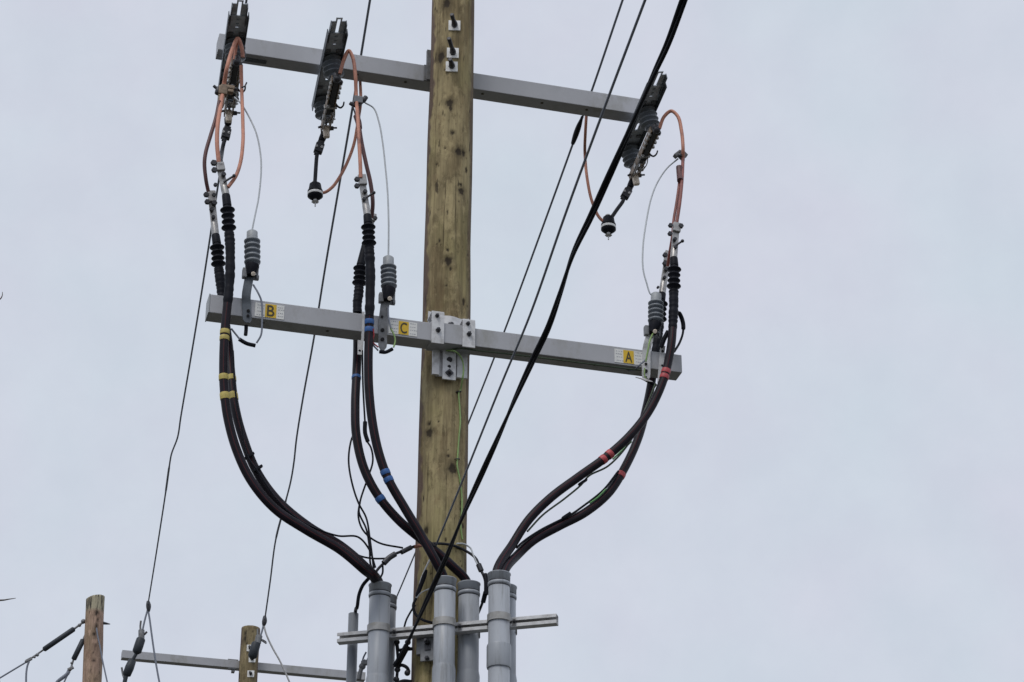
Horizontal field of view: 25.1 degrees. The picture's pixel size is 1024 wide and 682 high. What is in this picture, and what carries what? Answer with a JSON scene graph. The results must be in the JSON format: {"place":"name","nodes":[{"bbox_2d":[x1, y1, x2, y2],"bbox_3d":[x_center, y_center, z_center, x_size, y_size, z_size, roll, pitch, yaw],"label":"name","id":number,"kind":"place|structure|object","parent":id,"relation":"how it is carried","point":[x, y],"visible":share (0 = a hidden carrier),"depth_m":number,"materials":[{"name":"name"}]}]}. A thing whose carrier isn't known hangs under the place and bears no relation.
{"place":"outdoors","nodes":[
{"label":"outdoors","id":0,"kind":"place"},
{"bbox_2d":[0,0,1023,681],"label":"sky","id":1,"kind":"structure","parent":0,"point":[828,485],"materials":[{"name":"grey"}]},
{"label":"ground","id":2,"kind":"structure","parent":0,"visible":0},
{"bbox_2d":[82,594,109,681],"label":"utility pole","id":3,"kind":"object","parent":2,"relation":"on","point":[92,659],"visible":1,"depth_m":27.46,"materials":[{"name":"brown wood"}]},
{"bbox_2d":[25,619,84,662],"bbox_3d":[-5.462,3.587,27.539,0.685,0.557,0.062,0,-28,0],"label":"strain insulator","id":4,"kind":"object","parent":3,"relation":"attached to","point":[58,639],"visible":1,"depth_m":27.52,"materials":[{"name":"plastic"}]},
{"bbox_2d":[0,662,25,678],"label":"wire","id":5,"kind":"object","parent":4,"relation":"attached to","point":[12,670],"visible":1,"depth_m":27.36,"materials":[{"name":"grey metal"}]},
{"bbox_2d":[25,661,29,681],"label":"wire","id":6,"kind":"object","parent":4,"relation":"hanging from","point":[27,665],"visible":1,"depth_m":27.35,"materials":[{"name":"grey metal"}]},
{"bbox_2d":[67,636,83,670],"bbox_3d":[-5.191,3.720,27.469,0.191,0.471,0.062,0,-28,0],"label":"strain insulator","id":7,"kind":"object","parent":3,"relation":"attached to","point":[77,651],"visible":1,"depth_m":27.45,"materials":[{"name":"plastic"}]},
{"bbox_2d":[56,670,69,681],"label":"wire grip","id":8,"kind":"object","parent":7,"relation":"attached to","point":[64,676],"visible":1,"depth_m":27.31,"materials":[{"name":"grey metal"}]},
{"bbox_2d":[96,628,107,681],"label":"wire","id":9,"kind":"object","parent":3,"relation":"attached to","point":[101,655],"visible":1,"depth_m":27.31,"materials":[{"name":"grey metal"}]},
{"bbox_2d":[238,625,259,681],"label":"utility pole","id":10,"kind":"object","parent":2,"relation":"on","point":[248,669],"visible":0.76,"depth_m":22.08,"materials":[{"name":"brown wood"}]},
{"bbox_2d":[121,650,365,681],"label":"crossarm","id":11,"kind":"object","parent":10,"relation":"attached to","point":[232,665],"visible":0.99,"depth_m":22.18,"materials":[{"name":"metal"}]},
{"bbox_2d":[346,612,358,681],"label":"conduit","id":12,"kind":"object","parent":2,"relation":"on","point":[351,669],"visible":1,"depth_m":10.52,"materials":[{"name":"grey plastic"}]},
{"bbox_2d":[354,578,369,612],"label":"thin wire","id":13,"kind":"object","parent":12,"relation":"attached to","point":[363,584],"visible":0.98,"depth_m":10.41,"materials":[{"name":"black rubber"}]},
{"bbox_2d":[357,652,366,679],"bbox_3d":[-0.676,1.480,10.496,0.058,0.132,0.032,0,-28,0],"label":"riser clamp","id":14,"kind":"object","parent":12,"relation":"attached to","point":[362,665],"visible":0.89,"depth_m":10.48,"materials":[{"name":"metal"}]},
{"bbox_2d":[366,581,391,681],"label":"conduit","id":15,"kind":"object","parent":2,"relation":"on","point":[379,595],"visible":1,"depth_m":10.36,"materials":[{"name":"grey plastic"}]},
{"bbox_2d":[203,190,382,581],"bbox_3d":[-1.025,0.342,10.732,0.964,2.370,0.228,7,-29,-12],"label":"power cable","id":16,"kind":"object","parent":15,"relation":"attached to","point":[217,247],"visible":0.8,"depth_m":10.68,"materials":[{"name":"rubber"}]},
{"bbox_2d":[252,464,262,472],"bbox_3d":[-1.155,0.579,10.457,0.045,0.039,0.020,7,-29,-13],"label":"cable tie","id":17,"kind":"object","parent":16,"relation":"attached to","point":[258,467],"visible":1,"depth_m":10.45,"materials":[{"name":"black plastic"}]},
{"bbox_2d":[313,528,383,559],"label":"thin wire","id":18,"kind":"object","parent":16,"relation":"attached to","point":[368,557],"visible":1,"depth_m":10.45,"materials":[{"name":"black rubber"}]},
{"bbox_2d":[211,160,375,582],"bbox_3d":[-0.990,0.273,10.648,0.970,2.414,0.186,13,-31,-24],"label":"power cable","id":19,"kind":"object","parent":15,"relation":"attached to","point":[227,210],"visible":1,"depth_m":10.52,"materials":[{"name":"rubber"}]},
{"bbox_2d":[232,350,375,567],"bbox_3d":[-0.955,0.538,10.515,0.729,0.970,0.040,10,-30,-18],"label":"thin wire","id":20,"kind":"object","parent":19,"relation":"attached to","point":[287,510],"visible":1,"depth_m":10.42,"materials":[{"name":"black rubber"}]},
{"bbox_2d":[359,504,371,565],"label":"thin wire","id":21,"kind":"object","parent":19,"relation":"attached to","point":[362,520],"visible":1,"depth_m":10.54,"materials":[{"name":"black rubber"}]},
{"bbox_2d":[388,594,396,681],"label":"conduit","id":22,"kind":"object","parent":2,"relation":"on","point":[393,609],"visible":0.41,"depth_m":10.51,"materials":[{"name":"grey plastic"}]},
{"bbox_2d":[411,0,473,681],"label":"utility pole","id":23,"kind":"object","parent":2,"relation":"on","point":[447,271],"visible":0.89,"depth_m":11.41,"materials":[{"name":"brown wood"}]},
{"bbox_2d":[147,0,247,603],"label":"overhead wire","id":24,"kind":"object","parent":23,"relation":"attached to","point":[168,471],"visible":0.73,"depth_m":16.67,"materials":[{"name":"black metal"}]},
{"bbox_2d":[121,601,150,681],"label":"strain insulator","id":25,"kind":"object","parent":24,"relation":"attached to","point":[131,662],"visible":1,"depth_m":20.70,"materials":[{"name":"plastic"}]},
{"bbox_2d":[148,611,159,681],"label":"tap wire","id":26,"kind":"object","parent":25,"relation":"attached to","point":[153,646],"visible":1,"depth_m":20.73,"materials":[{"name":"grey metal"}]},
{"bbox_2d":[264,0,370,618],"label":"overhead wire","id":27,"kind":"object","parent":23,"relation":"attached to","point":[346,142],"visible":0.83,"depth_m":15.35,"materials":[{"name":"black metal"}]},
{"bbox_2d":[248,615,266,659],"bbox_3d":[-2.291,2.676,20.775,0.166,0.417,0.084,0,-28,0],"label":"strain insulator","id":28,"kind":"object","parent":27,"relation":"attached to","point":[254,650],"visible":1,"depth_m":20.72,"materials":[{"name":"ceramic"}]},
{"bbox_2d":[264,626,289,681],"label":"tap wire","id":29,"kind":"object","parent":28,"relation":"attached to","point":[274,651],"visible":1,"depth_m":20.69,"materials":[{"name":"metal"}]},
{"bbox_2d":[393,640,412,681],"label":"service rack","id":30,"kind":"object","parent":23,"relation":"attached to","point":[401,664],"visible":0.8,"depth_m":10.44,"materials":[{"name":"black metal"}]},
{"bbox_2d":[403,605,415,626],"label":"thin wire","id":31,"kind":"object","parent":23,"relation":"attached to","point":[407,617],"visible":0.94,"depth_m":10.57,"materials":[{"name":"grey metal"}]},
{"bbox_2d":[412,560,432,623],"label":"wire","id":32,"kind":"object","parent":23,"relation":"attached to","point":[422,580],"visible":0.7,"depth_m":10.55,"materials":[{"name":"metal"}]},
{"bbox_2d":[216,33,639,122],"bbox_3d":[-0.412,-1.424,12.228,2.310,0.195,0.130,7,-29,-13],"label":"crossarm","id":33,"kind":"object","parent":23,"relation":"attached to","point":[290,57],"visible":0.85,"depth_m":12.19,"materials":[{"name":"metal"}]},
{"bbox_2d":[218,0,248,122],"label":"disconnect switch","id":34,"kind":"object","parent":33,"relation":"attached to","point":[237,26],"visible":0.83,"depth_m":11.72,"materials":[{"name":"dark steel"},{"name":"grey polymer"},{"name":"bronze"}]},
{"bbox_2d":[220,118,231,161],"bbox_3d":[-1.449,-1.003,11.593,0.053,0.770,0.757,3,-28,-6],"label":"line tap","id":35,"kind":"object","parent":34,"relation":"hanging from","point":[226,134],"visible":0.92,"depth_m":12.01,"materials":[{"name":"grey metal"}]},
{"bbox_2d":[215,37,244,161],"bbox_3d":[-1.402,-1.193,11.383,0.105,0.862,0.226,0,-28,0],"label":"jumper wire","id":36,"kind":"object","parent":34,"relation":"attached to","point":[224,81],"visible":1,"depth_m":11.44,"materials":[{"name":"orange metal"}]},
{"bbox_2d":[203,100,220,191],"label":"jumper wire","id":37,"kind":"object","parent":36,"relation":"attached to","point":[211,132],"visible":1,"depth_m":11.16,"materials":[{"name":"red metal"}]},
{"bbox_2d":[213,82,246,106],"bbox_3d":[-1.409,-1.233,11.483,0.172,0.167,0.040,7,-29,-13],"label":"jumper clamp","id":38,"kind":"object","parent":36,"relation":"attached to","point":[225,89],"visible":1,"depth_m":11.47,"materials":[{"name":"brown metal"}]},
{"bbox_2d":[233,42,237,59],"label":"jumper wire","id":39,"kind":"object","parent":34,"relation":"attached to","point":[235,51],"visible":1,"depth_m":11.65,"materials":[{"name":"orange metal"}]},
{"bbox_2d":[227,65,244,187],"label":"jumper wire","id":40,"kind":"object","parent":34,"relation":"hanging from","point":[231,182],"visible":1,"depth_m":11.29,"materials":[{"name":"orange metal"}]},
{"bbox_2d":[312,17,347,138],"bbox_3d":[-0.925,-1.345,11.919,0.145,0.250,0.800,5,-28,-10],"label":"disconnect switch","id":41,"kind":"object","parent":33,"relation":"attached to","point":[325,98],"visible":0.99,"depth_m":11.87,"materials":[{"name":"dark steel"},{"name":"grey polymer"},{"name":"bronze"}]},
{"bbox_2d":[313,131,325,181],"bbox_3d":[-1.010,-0.970,12.137,0.071,0.328,0.049,9,-29,-16],"label":"line tap","id":42,"kind":"object","parent":41,"relation":"hanging from","point":[318,148],"visible":1,"depth_m":12.14,"materials":[{"name":"metal"}]},
{"bbox_2d":[307,181,322,206],"bbox_3d":[-1.028,-0.771,12.032,0.084,0.160,0.084,0,-28,0],"label":"bell connector","id":43,"kind":"object","parent":42,"relation":"hanging from","point":[315,193],"visible":1,"depth_m":12.01,"materials":[{"name":"black plastic"}]},
{"bbox_2d":[323,81,361,193],"bbox_3d":[-0.860,-1.103,12.172,0.316,0.715,0.174,-21,-35,34],"label":"jumper wire","id":44,"kind":"object","parent":41,"relation":"attached to","point":[329,189],"visible":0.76,"depth_m":12.14,"materials":[{"name":"orange metal"}]},
{"bbox_2d":[338,49,362,177],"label":"jumper wire","id":45,"kind":"object","parent":41,"relation":"attached to","point":[348,51],"visible":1,"depth_m":11.61,"materials":[{"name":"orange metal"}]},
{"bbox_2d":[349,95,367,129],"bbox_3d":[-0.777,-1.151,11.595,0.095,0.245,0.096,0,-28,0],"label":"jumper clamp","id":46,"kind":"object","parent":45,"relation":"attached to","point":[361,100],"visible":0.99,"depth_m":11.64,"materials":[{"name":"metal"}]},
{"bbox_2d":[359,107,374,217],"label":"jumper wire","id":47,"kind":"object","parent":46,"relation":"attached to","point":[370,182],"visible":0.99,"depth_m":11.33,"materials":[{"name":"orange metal"}]},
{"bbox_2d":[583,116,602,221],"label":"jumper wire","id":48,"kind":"object","parent":33,"relation":"hanging from","point":[586,169],"visible":0.86,"depth_m":12.53,"materials":[{"name":"orange metal"}]},
{"bbox_2d":[622,71,667,185],"bbox_3d":[0.728,-1.123,12.339,0.156,0.250,0.800,5,-28,-10],"label":"disconnect switch","id":49,"kind":"object","parent":33,"relation":"attached to","point":[635,158],"visible":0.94,"depth_m":12.31,"materials":[{"name":"metal"}]},
{"bbox_2d":[611,178,633,216],"bbox_3d":[0.607,-0.779,12.561,0.156,0.275,0.049,8,-29,-15],"label":"line tap","id":50,"kind":"object","parent":49,"relation":"hanging from","point":[626,193],"visible":1,"depth_m":12.56,"materials":[{"name":"grey metal"}]},
{"bbox_2d":[601,214,615,239],"bbox_3d":[0.522,-0.618,12.457,0.084,0.164,0.084,0,-28,0],"label":"bell connector","id":51,"kind":"object","parent":50,"relation":"hanging from","point":[608,226],"visible":1,"depth_m":12.43,"materials":[{"name":"black plastic"}]},
{"bbox_2d":[658,109,684,157],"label":"jumper wire","id":52,"kind":"object","parent":49,"relation":"attached to","point":[674,112],"visible":1,"depth_m":12.13,"materials":[{"name":"orange metal"}]},
{"bbox_2d":[673,150,687,182],"bbox_3d":[0.879,-0.905,11.932,0.080,0.258,0.135,0,-28,0],"label":"jumper clamp","id":53,"kind":"object","parent":52,"relation":"attached to","point":[677,154],"visible":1,"depth_m":11.90,"materials":[{"name":"metal"}]},
{"bbox_2d":[666,183,679,266],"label":"jumper wire","id":54,"kind":"object","parent":53,"relation":"attached to","point":[673,219],"visible":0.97,"depth_m":11.70,"materials":[{"name":"red metal"}]},
{"bbox_2d":[675,157,684,222],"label":"jumper wire","id":55,"kind":"object","parent":53,"relation":"attached to","point":[680,194],"visible":1,"depth_m":11.75,"materials":[{"name":"orange metal"}]},
{"bbox_2d":[376,542,487,613],"bbox_3d":[-0.380,1.055,10.554,0.552,0.325,0.106,10,-30,-19],"label":"ground lead","id":56,"kind":"object","parent":23,"relation":"attached to","point":[388,558],"visible":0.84,"depth_m":10.57,"materials":[{"name":"black rubber"}]},
{"bbox_2d":[377,565,383,580],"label":"thin wire","id":57,"kind":"object","parent":56,"relation":"attached to","point":[381,575],"visible":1,"depth_m":10.42,"materials":[{"name":"black rubber"}]},
{"bbox_2d":[205,294,681,380],"bbox_3d":[-0.302,0.006,11.108,2.348,0.362,0.137,7,-29,-13],"label":"crossarm","id":58,"kind":"object","parent":23,"relation":"attached to","point":[438,334],"visible":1,"depth_m":11.09,"materials":[{"name":"metal"}]},
{"bbox_2d":[231,97,262,346],"bbox_3d":[-1.281,-0.603,11.156,0.149,1.513,0.262,11,-30,-20],"label":"surge arrester","id":59,"kind":"object","parent":58,"relation":"attached to","point":[252,262],"visible":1,"depth_m":10.91,"materials":[{"name":"grey polymer"},{"name":"dark steel"},{"name":"black rubber"}]},
{"bbox_2d":[361,312,364,350],"bbox_3d":[-0.711,-0.047,10.966,0.014,0.208,0.006,7,-29,-13],"label":"cable bracket","id":60,"kind":"object","parent":58,"relation":"attached to","point":[363,321],"visible":1,"depth_m":10.97,"materials":[{"name":"metal"}]},
{"bbox_2d":[358,340,361,354],"bbox_3d":[-0.722,0.030,10.918,0.022,0.077,0.012,7,-29,-13],"label":"cable bracket","id":61,"kind":"object","parent":60,"relation":"attached to","point":[359,347],"visible":1,"depth_m":10.92,"materials":[{"name":"metal"}]},
{"bbox_2d":[365,102,396,353],"bbox_3d":[-0.641,-0.578,11.304,0.130,1.496,0.207,16,-32,-28],"label":"surge arrester","id":62,"kind":"object","parent":58,"relation":"attached to","point":[386,295],"visible":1,"depth_m":11.05,"materials":[{"name":"grey polymer rubber"},{"name":"galvanised steel"},{"name":"grey wire"}]},
{"bbox_2d":[448,348,641,370],"bbox_3d":[0.176,0.085,11.192,0.986,0.015,0.058,5,-28,-10],"label":"ground wire","id":63,"kind":"object","parent":58,"relation":"attached to","point":[547,358],"visible":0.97,"depth_m":11.19,"materials":[{"name":"grey metal"}]},
{"bbox_2d":[627,158,677,386],"bbox_3d":[0.741,-0.374,11.610,0.320,1.419,0.150,13,-31,-23],"label":"surge arrester","id":64,"kind":"object","parent":58,"relation":"attached to","point":[652,330],"visible":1,"depth_m":11.38,"materials":[{"name":"plastic"}]},
{"bbox_2d":[635,377,652,381],"bbox_3d":[0.645,0.188,11.218,0.090,0.015,0.008,7,-29,-13],"label":"cable bracket","id":65,"kind":"object","parent":64,"relation":"attached to","point":[646,380],"visible":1,"depth_m":11.22,"materials":[{"name":"metal"}]},
{"bbox_2d":[659,330,667,347],"bbox_3d":[0.753,-0.009,11.360,0.060,0.093,0.026,-8,-29,14],"label":"guard strip","id":66,"kind":"object","parent":64,"relation":"attached to","point":[663,340],"visible":1,"depth_m":11.35,"materials":[{"name":"black rubber"}]},
{"bbox_2d":[657,346,664,382],"bbox_3d":[0.736,0.114,11.325,0.048,0.210,0.013,7,-29,-13],"label":"cable bracket","id":67,"kind":"object","parent":58,"relation":"attached to","point":[661,357],"visible":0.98,"depth_m":11.33,"materials":[{"name":"metal"}]},
{"bbox_2d":[337,611,557,661],"bbox_3d":[-0.295,1.352,10.387,1.026,0.158,0.251,-7,-29,12],"label":"strut rail","id":68,"kind":"object","parent":23,"relation":"attached to","point":[423,635],"visible":0.78,"depth_m":10.39,"materials":[{"name":"metal"}]},
{"bbox_2d":[446,350,463,539],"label":"ground wire","id":69,"kind":"object","parent":23,"relation":"attached to","point":[459,438],"visible":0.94,"depth_m":10.97,"materials":[{"name":"black metal"}]},
{"bbox_2d":[456,543,477,563],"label":"thin wire","id":70,"kind":"object","parent":23,"relation":"attached to","point":[470,549],"visible":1,"depth_m":10.71,"materials":[{"name":"grey metal"}]},
{"bbox_2d":[396,0,623,596],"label":"overhead wire","id":71,"kind":"object","parent":23,"relation":"attached to","point":[592,88],"visible":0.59,"depth_m":14.66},
{"bbox_2d":[571,116,583,144],"bbox_3d":[0.389,-1.254,13.703,0.036,0.034,0.289,4,-28,-8],"label":"wire splice","id":72,"kind":"object","parent":71,"relation":"hanging from","point":[576,132],"visible":1,"depth_m":13.69,"materials":[{"name":"black rubber"}]},
{"bbox_2d":[393,0,687,667],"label":"service cable","id":73,"kind":"object","parent":23,"relation":"attached to","point":[679,11],"visible":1,"depth_m":7.67,"materials":[{"name":"black rubber"}]},
{"bbox_2d":[435,0,645,546],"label":"service wire","id":74,"kind":"object","parent":23,"relation":"attached to","point":[573,191],"visible":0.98,"depth_m":8.24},
{"bbox_2d":[432,575,456,681],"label":"conduit","id":75,"kind":"object","parent":2,"relation":"on","point":[443,669],"visible":0.88,"depth_m":10.28,"materials":[{"name":"grey plastic"}]},
{"bbox_2d":[354,174,446,574],"bbox_3d":[-0.527,0.308,10.759,0.522,2.462,0.076,9,-29,-17],"label":"power cable","id":76,"kind":"object","parent":75,"relation":"attached to","point":[368,227],"visible":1,"depth_m":10.78,"materials":[{"name":"rubber"}]},
{"bbox_2d":[456,580,480,681],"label":"conduit","id":77,"kind":"object","parent":2,"relation":"on","point":[468,644],"visible":0.99,"depth_m":10.41,"materials":[{"name":"grey plastic"}]},
{"bbox_2d":[351,213,470,580],"bbox_3d":[-0.475,0.394,10.856,0.607,2.344,0.176,2,-28,-4],"label":"power cable","id":78,"kind":"object","parent":77,"relation":"attached to","point":[390,511],"visible":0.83,"depth_m":10.72,"materials":[{"name":"rubber"}]},
{"bbox_2d":[348,437,374,568],"bbox_3d":[-0.693,0.725,10.614,0.142,0.712,0.030,0,-28,0],"label":"thin wire","id":79,"kind":"object","parent":78,"relation":"attached to","point":[361,508],"visible":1,"depth_m":10.61,"materials":[{"name":"black rubber"}]},
{"bbox_2d":[357,351,402,548],"bbox_3d":[-0.607,0.498,10.750,0.230,0.986,0.022,9,-29,-16],"label":"thin wire","id":80,"kind":"object","parent":78,"relation":"attached to","point":[361,527],"visible":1,"depth_m":10.66,"materials":[{"name":"black rubber"}]},
{"bbox_2d":[363,421,369,442],"bbox_3d":[-0.680,0.425,10.756,0.035,0.104,0.019,7,-29,-13],"label":"tape wrap","id":81,"kind":"object","parent":80,"relation":"attached to","point":[365,435],"visible":1,"depth_m":10.75,"materials":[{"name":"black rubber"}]},
{"bbox_2d":[486,570,510,681],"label":"conduit","id":82,"kind":"object","parent":2,"relation":"on","point":[498,660],"visible":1,"depth_m":10.23,"materials":[{"name":"grey plastic"}]},
{"bbox_2d":[502,250,669,571],"bbox_3d":[0.355,0.491,11.033,1.042,2.391,0.136,16,-32,-27],"label":"power cable","id":83,"kind":"object","parent":82,"relation":"attached to","point":[535,539],"visible":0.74,"depth_m":10.94,"materials":[{"name":"rubber"}]},
{"bbox_2d":[516,470,618,548],"bbox_3d":[0.268,0.783,10.790,0.534,0.486,0.030,11,-30,-19],"label":"thin wire","id":84,"kind":"object","parent":83,"relation":"attached to","point":[571,514],"visible":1,"depth_m":10.77,"materials":[{"name":"black rubber"}]},
{"bbox_2d":[589,489,605,503],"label":"thin wire","id":85,"kind":"object","parent":83,"relation":"attached to","point":[603,491],"visible":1,"depth_m":10.84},
{"bbox_2d":[493,222,683,569],"bbox_3d":[0.370,0.425,10.963,1.016,2.441,0.145,9,-29,-17],"label":"power cable","id":86,"kind":"object","parent":82,"relation":"attached to","point":[673,286],"visible":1,"depth_m":11.05,"materials":[{"name":"rubber"}]},
{"bbox_2d":[578,478,587,485],"bbox_3d":[0.334,0.666,10.872,0.045,0.039,0.020,7,-29,-13],"label":"cable tie","id":87,"kind":"object","parent":86,"relation":"attached to","point":[582,482],"visible":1,"depth_m":10.86,"materials":[{"name":"black plastic"}]},
{"bbox_2d":[527,383,655,531],"bbox_3d":[0.383,0.550,10.949,0.660,0.861,0.030,7,-29,-13],"label":"thin wire","id":88,"kind":"object","parent":86,"relation":"attached to","point":[578,487],"visible":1,"depth_m":10.91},
{"bbox_2d":[674,311,685,352],"bbox_3d":[0.823,-0.040,11.374,0.021,0.256,0.103,-22,-35,36],"label":"drop loop","id":89,"kind":"object","parent":86,"relation":"attached to","point":[682,320],"visible":1,"depth_m":11.42,"materials":[{"name":"black rubber"}]},
{"bbox_2d":[510,583,516,681],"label":"conduit","id":90,"kind":"object","parent":2,"relation":"on","point":[513,599],"visible":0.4,"depth_m":10.37,"materials":[{"name":"grey plastic"}]}
]}

